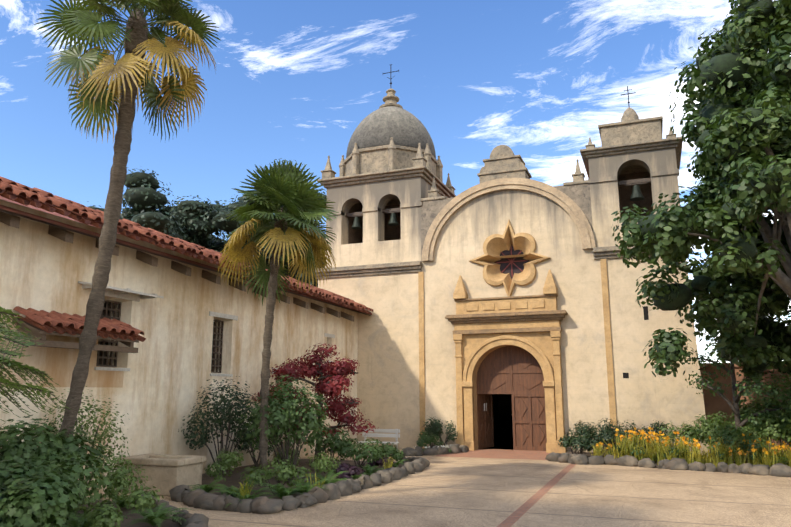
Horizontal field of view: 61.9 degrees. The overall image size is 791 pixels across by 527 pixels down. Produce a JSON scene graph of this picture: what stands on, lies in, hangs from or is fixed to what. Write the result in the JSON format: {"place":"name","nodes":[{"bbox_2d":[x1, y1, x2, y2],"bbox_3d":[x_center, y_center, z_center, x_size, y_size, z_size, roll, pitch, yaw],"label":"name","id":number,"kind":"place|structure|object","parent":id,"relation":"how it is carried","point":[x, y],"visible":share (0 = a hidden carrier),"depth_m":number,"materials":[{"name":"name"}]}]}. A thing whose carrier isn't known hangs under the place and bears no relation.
{"place":"outdoors","nodes":[
{"label":"outdoors","id":0,"kind":"place"},
{"bbox_2d":[0,307,69,421],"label":"conifer bough","id":1,"kind":"object","parent":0,"point":[7,360],"depth_m":7.38,"materials":[{"name":"green plant"}]},
{"bbox_2d":[206,158,326,286],"bbox_3d":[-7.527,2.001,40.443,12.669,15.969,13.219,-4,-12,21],"label":"fronds","id":2,"kind":"object","parent":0,"point":[223,243],"depth_m":37.44,"materials":[{"name":"green plant"}]},
{"bbox_2d":[0,0,790,362],"label":"sky","id":3,"kind":"structure","parent":0,"point":[293,80],"materials":[{"name":"blue"}]},
{"bbox_2d":[6,448,787,526],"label":"garden bed soil","id":4,"kind":"structure","parent":0,"point":[234,479],"depth_m":16.24,"materials":[{"name":"brown soil"}]},
{"bbox_2d":[0,376,670,519],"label":"dark shrubs","id":5,"kind":"object","parent":4,"relation":"on","point":[582,434],"visible":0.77,"depth_m":18.07,"materials":[{"name":"green plant"}]},
{"bbox_2d":[331,457,393,479],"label":"purple shrubs","id":6,"kind":"object","parent":4,"relation":"on","point":[344,466],"visible":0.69,"depth_m":16.25,"materials":[{"name":"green plant"}]},
{"bbox_2d":[0,373,761,526],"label":"shrubs","id":7,"kind":"object","parent":4,"relation":"on","point":[33,478],"visible":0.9,"depth_m":10.90,"materials":[{"name":"green plant"}]},
{"bbox_2d":[0,371,790,526],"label":"shrubs","id":8,"kind":"object","parent":4,"relation":"on","point":[713,428],"visible":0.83,"depth_m":15.13,"materials":[{"name":"green plant"}]},
{"bbox_2d":[13,394,790,526],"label":"shrub stems","id":9,"kind":"object","parent":4,"relation":"on","point":[283,456],"visible":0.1,"depth_m":17.09,"materials":[{"name":"green plant"}]},
{"bbox_2d":[49,447,788,526],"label":"ferns","id":10,"kind":"object","parent":4,"relation":"on","point":[159,514],"visible":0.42,"depth_m":13.36,"materials":[{"name":"green plant"}]},
{"bbox_2d":[235,427,790,498],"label":"daylily","id":11,"kind":"object","parent":4,"relation":"on","point":[659,451],"depth_m":19.45,"materials":[{"name":"yellow plant"}]},
{"bbox_2d":[89,415,790,526],"bbox_3d":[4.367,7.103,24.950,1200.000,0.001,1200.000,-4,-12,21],"label":"ground","id":12,"kind":"structure","parent":0,"point":[439,491],"depth_m":13.85,"materials":[{"name":"beige concrete"}]},
{"bbox_2d":[34,0,219,499],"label":"tall palm","id":13,"kind":"object","parent":12,"relation":"on","point":[93,30],"depth_m":12.40,"materials":[{"name":"plant"}]},
{"bbox_2d":[76,0,189,94],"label":"tall palm stalks","id":14,"kind":"object","parent":13,"relation":"attached to","point":[146,12],"visible":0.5,"depth_m":12.68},
{"bbox_2d":[117,454,206,495],"bbox_3d":[-5.371,4.840,15.136,1.720,0.780,1.020,-4,-12,21],"label":"stone basin","id":15,"kind":"object","parent":12,"relation":"on","point":[166,473],"visible":0.75,"depth_m":14.72,"materials":[{"name":"beige stone"}]},
{"bbox_2d":[87,166,261,263],"bbox_3d":[-12.871,2.016,35.212,13.121,13.992,12.769,-4,-12,21],"label":"foliage","id":16,"kind":"object","parent":12,"relation":"on","point":[137,197],"depth_m":34.09,"materials":[{"name":"green plant"}]},
{"bbox_2d":[0,199,357,496],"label":"wing wall","id":17,"kind":"structure","parent":12,"relation":"on","point":[153,393],"depth_m":16.55,"materials":[{"name":"beige paint"}]},
{"bbox_2d":[13,306,145,352],"bbox_3d":[-6.617,1.438,14.019,0.955,0.805,2.860,-4,-12,21],"label":"wing canopy","id":18,"kind":"object","parent":17,"relation":"attached to","point":[39,324],"visible":0.83,"depth_m":13.43,"materials":[{"name":"red tile"}]},
{"bbox_2d":[0,211,353,321],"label":"rafter ends","id":19,"kind":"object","parent":17,"relation":"attached to","point":[8,219],"depth_m":17.23,"materials":[{"name":"brown wood"}]},
{"bbox_2d":[0,176,373,315],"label":"wing roof","id":20,"kind":"structure","parent":17,"relation":"on","point":[29,197],"depth_m":15.56,"materials":[{"name":"red tile"}]},
{"bbox_2d":[78,281,334,376],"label":"windows","id":21,"kind":"structure","parent":17,"relation":"in","point":[116,292],"depth_m":15.79,"materials":[{"name":"brown wood"}]},
{"bbox_2d":[206,229,227,243],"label":"foliage","id":22,"kind":"object","parent":12,"relation":"on","point":[209,242],"depth_m":41.45,"materials":[{"name":"green plant"}]},
{"bbox_2d":[217,160,338,486],"bbox_3d":[-2.808,1.361,15.796,3.109,7.878,3.150,-4,-12,21],"label":"short palm","id":23,"kind":"object","parent":12,"relation":"on","point":[280,187],"depth_m":15.96,"materials":[{"name":"green plant"}]},
{"bbox_2d":[242,200,312,269],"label":"short palm stalks","id":24,"kind":"object","parent":23,"relation":"attached to","point":[283,207],"visible":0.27,"depth_m":16.15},
{"bbox_2d":[251,343,378,465],"bbox_3d":[-2.276,4.258,19.925,3.706,3.748,3.298,-10,-15,42],"label":"japanese maple","id":25,"kind":"object","parent":12,"relation":"on","point":[334,388],"depth_m":19.81,"materials":[{"name":"red plant"}]},
{"bbox_2d":[358,429,399,451],"bbox_3d":[-0.605,6.369,23.507,1.450,0.920,0.510,-4,-12,21],"label":"garden bench","id":26,"kind":"object","parent":12,"relation":"on","point":[397,435],"visible":0.69,"depth_m":23.67,"materials":[{"name":"grey wood"}]},
{"bbox_2d":[130,444,790,526],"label":"border stones","id":27,"kind":"object","parent":12,"relation":"on","point":[199,498],"visible":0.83,"depth_m":15.58,"materials":[{"name":"grey stone"}]},
{"bbox_2d":[483,254,526,449],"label":"church body","id":28,"kind":"structure","parent":12,"relation":"on","point":[502,404],"depth_m":60.52,"materials":[{"name":"black"}]},
{"bbox_2d":[325,176,441,267],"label":"bell tower","id":29,"kind":"structure","parent":28,"relation":"on","point":[367,225],"depth_m":28.88,"materials":[{"name":"paint"}]},
{"bbox_2d":[317,166,455,205],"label":"tower cornice","id":30,"kind":"structure","parent":29,"relation":"on","point":[426,174],"depth_m":29.10,"materials":[{"name":"stone"}]},
{"bbox_2d":[321,88,455,193],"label":"dome","id":31,"kind":"structure","parent":30,"relation":"on","point":[390,134],"depth_m":29.81,"materials":[{"name":"stone"}]},
{"bbox_2d":[383,64,398,85],"bbox_3d":[-0.226,-9.154,32.331,0.868,1.313,0.140,-4,-12,21],"label":"cross","id":32,"kind":"object","parent":31,"relation":"on","point":[390,72],"visible":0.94,"depth_m":32.34,"materials":[{"name":"metal"}]},
{"bbox_2d":[315,159,649,278],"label":"cornices","id":33,"kind":"object","parent":28,"relation":"attached to","point":[578,176],"visible":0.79,"depth_m":27.86,"materials":[{"name":"stone"}]},
{"bbox_2d":[445,269,567,452],"bbox_3d":[4.361,3.746,25.602,4.720,6.840,1.090,-4,-12,21],"label":"door surround","id":34,"kind":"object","parent":28,"relation":"attached to","point":[485,327],"depth_m":25.50,"materials":[{"name":"stone"}]},
{"bbox_2d":[477,394,493,448],"bbox_3d":[3.615,6.358,26.675,0.115,2.120,1.380,-7,-13,32],"label":"door leaf","id":35,"kind":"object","parent":34,"relation":"in","point":[485,420],"visible":0.79,"depth_m":26.63,"materials":[{"name":"brown wood"}]},
{"bbox_2d":[477,346,546,450],"bbox_3d":[4.549,5.235,25.802,2.780,3.990,0.125,-4,-12,21],"label":"church door","id":36,"kind":"structure","parent":34,"relation":"in","point":[516,372],"depth_m":25.68,"materials":[{"name":"brown wood"}]},
{"bbox_2d":[422,178,595,261],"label":"arch molding","id":37,"kind":"structure","parent":28,"relation":"on","point":[569,206],"depth_m":26.68,"materials":[{"name":"beige stone"}]},
{"bbox_2d":[477,145,531,182],"bbox_3d":[4.535,-3.993,27.458,2.040,1.640,1.180,-4,-12,21],"label":"gable finial","id":38,"kind":"object","parent":37,"relation":"on","point":[504,161],"visible":0.83,"depth_m":26.97,"materials":[{"name":"beige stone"}]},
{"bbox_2d":[469,220,549,295],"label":"star window","id":39,"kind":"structure","parent":28,"relation":"attached to","point":[500,271],"depth_m":26.48,"materials":[{"name":"stone"}]},
{"bbox_2d":[418,259,617,452],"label":"pilasters","id":40,"kind":"object","parent":28,"relation":"attached to","point":[608,346],"visible":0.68,"depth_m":24.81,"materials":[{"name":"stone"}]},
{"bbox_2d":[588,147,679,246],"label":"bell tower","id":41,"kind":"structure","parent":28,"relation":"on","point":[612,189],"depth_m":25.30,"materials":[{"name":"paint"}]},
{"bbox_2d":[580,137,682,178],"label":"tower cornice","id":42,"kind":"structure","parent":41,"relation":"on","point":[586,154],"depth_m":25.34,"materials":[{"name":"stone"}]},
{"bbox_2d":[585,107,675,148],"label":"tower parapet","id":43,"kind":"structure","parent":42,"relation":"on","point":[631,127],"depth_m":25.90,"materials":[{"name":"stone"}]},
{"bbox_2d":[621,86,635,106],"bbox_3d":[9.662,-6.903,27.350,0.600,0.950,0.120,-4,-12,21],"label":"cross","id":44,"kind":"object","parent":43,"relation":"on","point":[628,102],"visible":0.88,"depth_m":27.35,"materials":[{"name":"metal"}]},
{"bbox_2d":[623,306,648,377],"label":"wall openings","id":45,"kind":"object","parent":28,"relation":"attached to","point":[646,317],"visible":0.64,"depth_m":24.06,"materials":[{"name":"black"}]},
{"bbox_2d":[436,449,575,526],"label":"brick paving","id":46,"kind":"structure","parent":12,"relation":"on","point":[518,513],"depth_m":22.54,"materials":[{"name":"brown brick"}]},
{"bbox_2d":[611,85,790,380],"bbox_3d":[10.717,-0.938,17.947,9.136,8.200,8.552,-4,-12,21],"label":"tree","id":47,"kind":"object","parent":12,"relation":"on","point":[752,161],"visible":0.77,"depth_m":17.38,"materials":[{"name":"green plant"}]},
{"bbox_2d":[681,323,789,462],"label":"tree","id":48,"kind":"object","parent":12,"relation":"on","point":[758,390],"depth_m":20.70,"materials":[{"name":"green plant"}]},
{"bbox_2d":[696,0,790,129],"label":"foliage","id":49,"kind":"object","parent":12,"relation":"on","point":[725,63],"visible":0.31,"depth_m":18.85,"materials":[{"name":"green plant"}]},
{"bbox_2d":[669,0,790,174],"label":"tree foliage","id":50,"kind":"object","parent":49,"relation":"attached to","point":[775,51],"visible":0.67,"depth_m":18.86,"materials":[{"name":"green plant"}]},
{"bbox_2d":[700,363,790,452],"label":"brick wall","id":51,"kind":"structure","parent":12,"relation":"on","point":[715,403],"depth_m":24.46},
{"bbox_2d":[707,242,790,372],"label":"foliage","id":52,"kind":"object","parent":12,"relation":"on","point":[761,367],"visible":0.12,"depth_m":20.70,"materials":[{"name":"plant"}]},
{"bbox_2d":[683,220,790,378],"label":"background tree","id":53,"kind":"object","parent":52,"relation":"attached to","point":[780,301],"visible":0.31,"depth_m":20.31,"materials":[{"name":"green plant"}]},
{"bbox_2d":[318,183,709,455],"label":"church wall","id":54,"kind":"structure","parent":0,"point":[388,367],"depth_m":26.12,"materials":[{"name":"beige paint"}]}
]}

